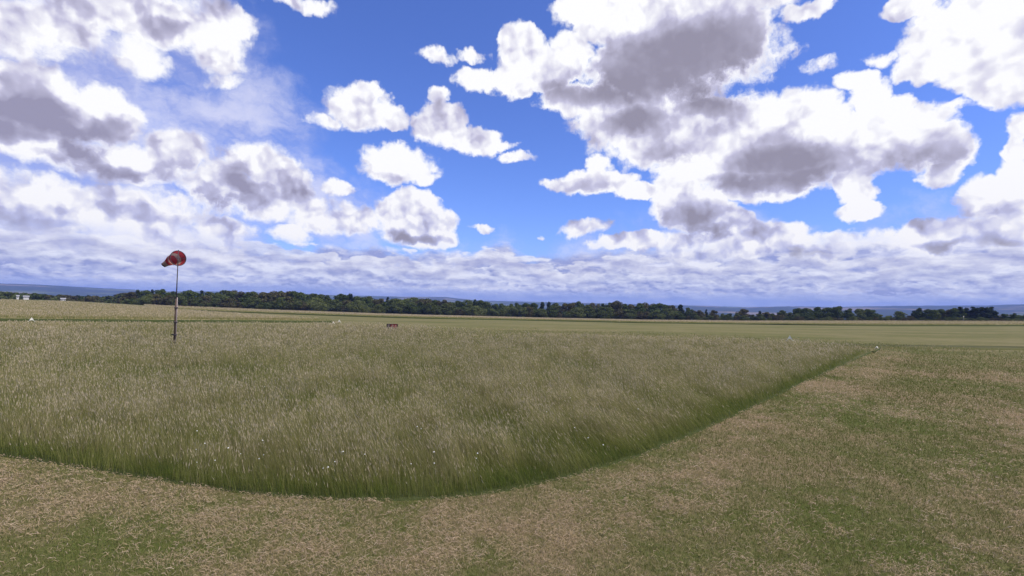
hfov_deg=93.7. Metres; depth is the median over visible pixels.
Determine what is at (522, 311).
tree
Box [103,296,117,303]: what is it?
tree
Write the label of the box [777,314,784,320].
tree
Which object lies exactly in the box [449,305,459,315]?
tree
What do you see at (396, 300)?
tree
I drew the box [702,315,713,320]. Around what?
tree
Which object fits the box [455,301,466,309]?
tree
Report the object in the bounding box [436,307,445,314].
tree
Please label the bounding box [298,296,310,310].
tree
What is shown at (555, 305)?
tree
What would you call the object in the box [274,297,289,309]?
tree
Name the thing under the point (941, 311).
tree
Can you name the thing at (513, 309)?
tree
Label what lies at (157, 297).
tree
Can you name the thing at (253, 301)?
tree
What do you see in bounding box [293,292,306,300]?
tree
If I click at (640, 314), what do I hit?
tree
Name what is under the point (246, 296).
tree
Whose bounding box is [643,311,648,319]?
tree
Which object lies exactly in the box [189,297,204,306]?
tree
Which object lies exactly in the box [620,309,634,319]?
tree
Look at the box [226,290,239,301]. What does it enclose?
tree
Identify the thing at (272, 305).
tree
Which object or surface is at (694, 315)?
tree
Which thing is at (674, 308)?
tree
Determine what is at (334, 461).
wildflowers
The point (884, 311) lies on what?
hills
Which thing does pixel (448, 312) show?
tree
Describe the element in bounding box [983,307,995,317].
tree
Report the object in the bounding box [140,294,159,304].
tree
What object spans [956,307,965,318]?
tree
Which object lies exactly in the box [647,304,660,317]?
tree
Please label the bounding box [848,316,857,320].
bush
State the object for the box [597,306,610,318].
tree
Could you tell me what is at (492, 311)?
tree
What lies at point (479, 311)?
tree
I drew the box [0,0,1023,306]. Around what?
sky
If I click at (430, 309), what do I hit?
tree
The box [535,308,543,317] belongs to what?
tree
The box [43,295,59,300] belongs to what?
tree
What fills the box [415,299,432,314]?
tree
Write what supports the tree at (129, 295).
on the ground at (952, 335)
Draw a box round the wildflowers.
[195,378,603,492]
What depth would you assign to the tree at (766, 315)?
323.73 m
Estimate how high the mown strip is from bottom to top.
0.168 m
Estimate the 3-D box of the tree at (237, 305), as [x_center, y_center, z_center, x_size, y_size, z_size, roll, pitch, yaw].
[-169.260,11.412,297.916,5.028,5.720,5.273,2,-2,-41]
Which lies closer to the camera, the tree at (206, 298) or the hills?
the tree at (206, 298)
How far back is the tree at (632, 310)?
326.59 m
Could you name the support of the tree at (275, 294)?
on the ground at (952, 335)
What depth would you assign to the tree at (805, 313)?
288.30 m
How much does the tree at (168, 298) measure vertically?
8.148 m
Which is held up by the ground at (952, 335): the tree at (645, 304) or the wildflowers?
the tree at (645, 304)
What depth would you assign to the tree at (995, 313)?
242.19 m
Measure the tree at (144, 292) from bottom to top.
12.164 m
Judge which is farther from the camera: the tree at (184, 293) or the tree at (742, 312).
the tree at (742, 312)
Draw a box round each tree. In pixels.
[0,292,22,299]
[29,293,42,299]
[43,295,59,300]
[45,295,61,300]
[59,295,81,301]
[82,295,104,302]
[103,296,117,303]
[111,292,142,303]
[119,299,129,303]
[120,292,138,303]
[129,298,141,304]
[135,290,140,304]
[138,298,146,304]
[139,290,152,297]
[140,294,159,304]
[144,294,161,304]
[154,289,166,299]
[161,295,178,305]
[166,295,184,305]
[180,290,191,297]
[180,300,187,305]
[185,291,202,301]
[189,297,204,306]
[199,295,211,306]
[204,292,216,300]
[205,300,215,306]
[212,290,237,299]
[212,296,231,307]
[218,298,234,307]
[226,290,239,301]
[234,291,245,307]
[235,302,242,307]
[238,292,252,301]
[246,297,261,308]
[253,292,269,304]
[263,291,287,309]
[264,301,274,309]
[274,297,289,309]
[282,296,297,309]
[285,291,302,300]
[286,299,302,310]
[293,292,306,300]
[294,301,309,310]
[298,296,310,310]
[306,298,330,310]
[309,293,324,299]
[317,294,331,304]
[320,305,329,311]
[328,299,343,311]
[335,293,348,302]
[339,300,351,311]
[345,300,366,311]
[347,294,353,303]
[357,301,369,312]
[359,297,373,307]
[363,307,372,312]
[371,304,388,313]
[372,298,383,306]
[381,302,388,312]
[386,298,396,305]
[388,304,398,313]
[389,299,405,306]
[393,301,405,313]
[403,298,416,305]
[404,303,418,313]
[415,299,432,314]
[415,302,425,314]
[424,302,439,314]
[436,300,450,306]
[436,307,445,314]
[439,303,449,314]
[444,308,451,314]
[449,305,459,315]
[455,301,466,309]
[455,308,464,315]
[463,300,472,315]
[463,304,476,315]
[470,305,487,315]
[476,300,485,305]
[478,301,491,309]
[487,309,494,315]
[491,304,498,314]
[495,303,506,310]
[501,307,513,316]
[505,306,518,316]
[518,307,527,316]
[523,306,534,317]
[529,303,538,310]
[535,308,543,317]
[538,310,548,317]
[547,306,557,317]
[551,303,560,312]
[557,303,567,317]
[562,311,567,317]
[563,302,575,311]
[565,307,585,317]
[574,301,583,307]
[583,306,592,317]
[588,303,600,310]
[588,311,598,318]
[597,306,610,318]
[607,300,622,318]
[607,307,613,318]
[614,309,626,318]
[617,304,628,310]
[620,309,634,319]
[628,308,636,317]
[634,303,647,312]
[636,311,644,319]
[642,302,653,310]
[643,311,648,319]
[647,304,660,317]
[648,310,666,319]
[657,303,667,319]
[663,308,677,319]
[668,305,678,310]
[671,311,681,319]
[677,313,684,319]
[678,304,684,319]
[684,307,693,319]
[690,313,699,319]
[692,310,705,317]
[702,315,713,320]
[709,310,718,316]
[722,314,730,320]
[734,309,750,320]
[739,315,749,320]
[754,314,763,320]
[762,312,771,319]
[776,310,787,315]
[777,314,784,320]
[792,308,801,316]
[799,308,815,318]
[812,307,824,318]
[822,307,835,317]
[830,306,845,318]
[844,308,855,318]
[854,309,867,318]
[865,309,878,318]
[892,311,906,319]
[913,308,923,318]
[921,309,936,319]
[932,310,942,319]
[938,309,945,319]
[942,309,953,316]
[948,308,966,317]
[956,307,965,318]
[964,308,971,317]
[969,307,975,316]
[969,307,981,318]
[979,307,988,317]
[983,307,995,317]
[991,311,1001,319]
[1008,313,1020,318]
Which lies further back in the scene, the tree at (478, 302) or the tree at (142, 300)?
the tree at (478, 302)
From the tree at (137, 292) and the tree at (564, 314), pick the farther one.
the tree at (564, 314)
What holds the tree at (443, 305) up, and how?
on the ground at (952, 335)
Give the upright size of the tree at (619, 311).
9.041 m
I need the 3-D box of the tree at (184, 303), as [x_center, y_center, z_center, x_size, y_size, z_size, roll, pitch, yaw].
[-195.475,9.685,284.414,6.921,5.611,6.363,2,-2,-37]
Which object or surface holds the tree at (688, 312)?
on the ground at (952, 335)
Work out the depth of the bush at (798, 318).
284.75 m
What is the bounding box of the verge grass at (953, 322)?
[144,304,1023,324]
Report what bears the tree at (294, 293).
on the ground at (952, 335)
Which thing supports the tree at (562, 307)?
on the ground at (952, 335)
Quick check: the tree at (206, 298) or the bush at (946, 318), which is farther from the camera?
the tree at (206, 298)
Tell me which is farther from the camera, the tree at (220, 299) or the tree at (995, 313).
the tree at (220, 299)
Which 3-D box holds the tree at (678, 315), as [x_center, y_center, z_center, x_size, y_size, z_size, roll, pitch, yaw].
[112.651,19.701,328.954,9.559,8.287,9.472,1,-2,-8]
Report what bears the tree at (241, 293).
on the ground at (952, 335)
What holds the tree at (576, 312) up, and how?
on the ground at (952, 335)
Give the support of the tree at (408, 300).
on the ground at (952, 335)
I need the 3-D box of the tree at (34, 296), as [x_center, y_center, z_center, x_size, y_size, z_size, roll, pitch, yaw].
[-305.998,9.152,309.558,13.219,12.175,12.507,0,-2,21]
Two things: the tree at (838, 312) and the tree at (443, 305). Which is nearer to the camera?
the tree at (838, 312)
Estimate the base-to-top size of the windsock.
6.520 m
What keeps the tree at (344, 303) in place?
on the ground at (952, 335)
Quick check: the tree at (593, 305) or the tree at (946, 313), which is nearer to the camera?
the tree at (946, 313)
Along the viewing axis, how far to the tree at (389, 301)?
345.00 m
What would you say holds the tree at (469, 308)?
on the ground at (952, 335)
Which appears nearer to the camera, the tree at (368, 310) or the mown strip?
the mown strip
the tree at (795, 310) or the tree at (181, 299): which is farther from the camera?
the tree at (795, 310)
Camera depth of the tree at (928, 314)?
255.40 m
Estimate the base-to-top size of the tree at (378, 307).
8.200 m
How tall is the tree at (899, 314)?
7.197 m
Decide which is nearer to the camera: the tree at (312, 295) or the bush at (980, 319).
the bush at (980, 319)
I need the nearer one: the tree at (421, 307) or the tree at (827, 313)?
the tree at (827, 313)
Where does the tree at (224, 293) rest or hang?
on the ground at (952, 335)
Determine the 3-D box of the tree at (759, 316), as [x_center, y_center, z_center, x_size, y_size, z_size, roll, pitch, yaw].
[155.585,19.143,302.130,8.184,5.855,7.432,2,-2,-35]
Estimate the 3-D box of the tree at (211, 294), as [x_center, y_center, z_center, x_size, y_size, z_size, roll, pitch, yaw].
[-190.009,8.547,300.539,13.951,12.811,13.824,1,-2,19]
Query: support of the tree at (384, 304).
on the ground at (952, 335)
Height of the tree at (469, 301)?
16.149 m
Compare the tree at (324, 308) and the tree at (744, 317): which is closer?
the tree at (744, 317)
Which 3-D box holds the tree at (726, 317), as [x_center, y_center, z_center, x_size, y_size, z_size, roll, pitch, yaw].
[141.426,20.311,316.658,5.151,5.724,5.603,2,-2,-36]
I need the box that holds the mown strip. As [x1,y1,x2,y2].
[773,342,1023,349]
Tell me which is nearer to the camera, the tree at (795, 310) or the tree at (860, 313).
the tree at (860, 313)
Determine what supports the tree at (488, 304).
on the ground at (952, 335)
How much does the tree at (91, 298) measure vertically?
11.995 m
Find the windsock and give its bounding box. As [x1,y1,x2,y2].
[161,250,189,343]
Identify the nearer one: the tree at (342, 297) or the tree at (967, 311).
the tree at (967, 311)
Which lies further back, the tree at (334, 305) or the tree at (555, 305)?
the tree at (555, 305)
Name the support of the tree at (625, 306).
on the ground at (952, 335)
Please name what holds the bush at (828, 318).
on the ground at (952, 335)
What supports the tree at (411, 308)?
on the ground at (952, 335)
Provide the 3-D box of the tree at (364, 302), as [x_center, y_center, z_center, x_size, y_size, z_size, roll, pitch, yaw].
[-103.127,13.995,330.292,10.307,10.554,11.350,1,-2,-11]
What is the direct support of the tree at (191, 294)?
on the ground at (952, 335)
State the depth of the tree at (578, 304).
352.65 m
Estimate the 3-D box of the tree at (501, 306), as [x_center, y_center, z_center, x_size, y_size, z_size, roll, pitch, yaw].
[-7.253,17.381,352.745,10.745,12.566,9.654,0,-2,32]
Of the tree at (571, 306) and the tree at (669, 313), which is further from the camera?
the tree at (571, 306)
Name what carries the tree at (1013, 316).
on the ground at (952, 335)
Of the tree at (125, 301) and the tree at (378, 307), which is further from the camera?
the tree at (378, 307)
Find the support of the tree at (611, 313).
on the ground at (952, 335)
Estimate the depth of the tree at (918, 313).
258.60 m
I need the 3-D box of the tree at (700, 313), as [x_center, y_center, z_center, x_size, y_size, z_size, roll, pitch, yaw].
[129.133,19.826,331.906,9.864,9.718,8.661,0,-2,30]
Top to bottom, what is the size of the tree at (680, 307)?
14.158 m
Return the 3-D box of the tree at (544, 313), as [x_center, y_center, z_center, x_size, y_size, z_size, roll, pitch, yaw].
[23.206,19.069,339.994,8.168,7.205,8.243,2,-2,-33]
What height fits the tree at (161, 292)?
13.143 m
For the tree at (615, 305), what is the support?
on the ground at (952, 335)
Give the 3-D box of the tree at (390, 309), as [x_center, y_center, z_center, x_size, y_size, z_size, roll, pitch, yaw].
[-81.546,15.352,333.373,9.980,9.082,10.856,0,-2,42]
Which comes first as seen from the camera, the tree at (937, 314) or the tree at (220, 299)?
the tree at (937, 314)
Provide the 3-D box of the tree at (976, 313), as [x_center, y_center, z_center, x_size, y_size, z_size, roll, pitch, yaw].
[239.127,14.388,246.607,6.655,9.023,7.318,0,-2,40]
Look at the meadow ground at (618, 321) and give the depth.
144.64 m
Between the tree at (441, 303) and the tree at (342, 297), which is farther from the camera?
the tree at (441, 303)
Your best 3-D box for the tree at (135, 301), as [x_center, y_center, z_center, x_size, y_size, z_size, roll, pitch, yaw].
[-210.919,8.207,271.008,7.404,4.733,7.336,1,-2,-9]
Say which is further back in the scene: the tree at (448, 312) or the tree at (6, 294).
the tree at (448, 312)
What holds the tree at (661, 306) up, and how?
on the ground at (952, 335)
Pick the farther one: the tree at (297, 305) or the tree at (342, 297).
the tree at (342, 297)
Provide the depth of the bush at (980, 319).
239.06 m
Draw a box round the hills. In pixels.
[0,283,1023,320]
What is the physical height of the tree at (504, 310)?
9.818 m
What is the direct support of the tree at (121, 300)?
on the ground at (952, 335)
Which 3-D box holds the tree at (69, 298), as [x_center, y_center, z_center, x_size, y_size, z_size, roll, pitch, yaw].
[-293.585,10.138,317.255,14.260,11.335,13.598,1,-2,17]
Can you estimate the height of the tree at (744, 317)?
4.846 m
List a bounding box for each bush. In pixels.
[795,316,804,320]
[822,316,833,320]
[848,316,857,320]
[943,317,951,320]
[974,317,985,320]
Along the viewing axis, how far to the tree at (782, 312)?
309.81 m
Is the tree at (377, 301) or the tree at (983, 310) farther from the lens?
the tree at (377, 301)
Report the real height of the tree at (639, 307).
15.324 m
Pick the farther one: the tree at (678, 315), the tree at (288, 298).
the tree at (678, 315)
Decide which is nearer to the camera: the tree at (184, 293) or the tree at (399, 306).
the tree at (184, 293)
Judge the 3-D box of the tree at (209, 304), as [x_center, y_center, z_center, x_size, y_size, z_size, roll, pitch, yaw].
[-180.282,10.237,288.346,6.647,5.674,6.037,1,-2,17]
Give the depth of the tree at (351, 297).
344.47 m
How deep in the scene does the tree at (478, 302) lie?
366.88 m
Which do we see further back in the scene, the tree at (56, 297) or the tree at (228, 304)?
the tree at (56, 297)
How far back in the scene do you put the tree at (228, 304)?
289.00 m
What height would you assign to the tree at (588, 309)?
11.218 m
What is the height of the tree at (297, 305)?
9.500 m
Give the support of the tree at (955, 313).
on the ground at (952, 335)
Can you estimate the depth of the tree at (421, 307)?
337.91 m
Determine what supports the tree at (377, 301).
on the ground at (952, 335)
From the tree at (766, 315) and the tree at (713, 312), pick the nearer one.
the tree at (766, 315)
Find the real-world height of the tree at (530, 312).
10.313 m
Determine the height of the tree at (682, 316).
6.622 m
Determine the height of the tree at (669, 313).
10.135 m
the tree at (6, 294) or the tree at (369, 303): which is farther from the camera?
the tree at (369, 303)
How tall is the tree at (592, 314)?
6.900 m
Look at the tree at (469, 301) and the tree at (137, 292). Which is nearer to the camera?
the tree at (137, 292)
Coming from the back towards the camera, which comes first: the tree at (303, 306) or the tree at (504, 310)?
the tree at (504, 310)
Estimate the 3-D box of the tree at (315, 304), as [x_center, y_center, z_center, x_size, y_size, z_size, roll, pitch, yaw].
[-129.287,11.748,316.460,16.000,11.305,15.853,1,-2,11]
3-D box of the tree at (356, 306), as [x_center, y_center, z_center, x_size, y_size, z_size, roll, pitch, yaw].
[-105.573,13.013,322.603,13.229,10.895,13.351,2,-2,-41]
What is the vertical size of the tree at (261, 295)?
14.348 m
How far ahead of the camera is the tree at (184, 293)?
302.53 m
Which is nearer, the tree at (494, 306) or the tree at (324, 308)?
the tree at (324, 308)
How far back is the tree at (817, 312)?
290.42 m
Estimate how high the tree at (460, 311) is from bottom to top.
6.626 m
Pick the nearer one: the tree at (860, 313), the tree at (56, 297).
the tree at (860, 313)
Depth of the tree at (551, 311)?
339.87 m
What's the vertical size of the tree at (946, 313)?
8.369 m
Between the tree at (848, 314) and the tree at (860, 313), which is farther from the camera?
the tree at (848, 314)
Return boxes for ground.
[0,299,1023,575]
[0,324,880,500]
[171,307,1023,325]
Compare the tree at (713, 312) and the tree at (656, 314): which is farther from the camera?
the tree at (713, 312)
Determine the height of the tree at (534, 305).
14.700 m
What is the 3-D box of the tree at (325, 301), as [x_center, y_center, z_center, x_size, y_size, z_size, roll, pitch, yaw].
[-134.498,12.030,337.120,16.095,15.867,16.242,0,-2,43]
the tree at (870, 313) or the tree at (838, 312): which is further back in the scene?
the tree at (838, 312)
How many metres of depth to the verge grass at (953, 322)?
170.56 m

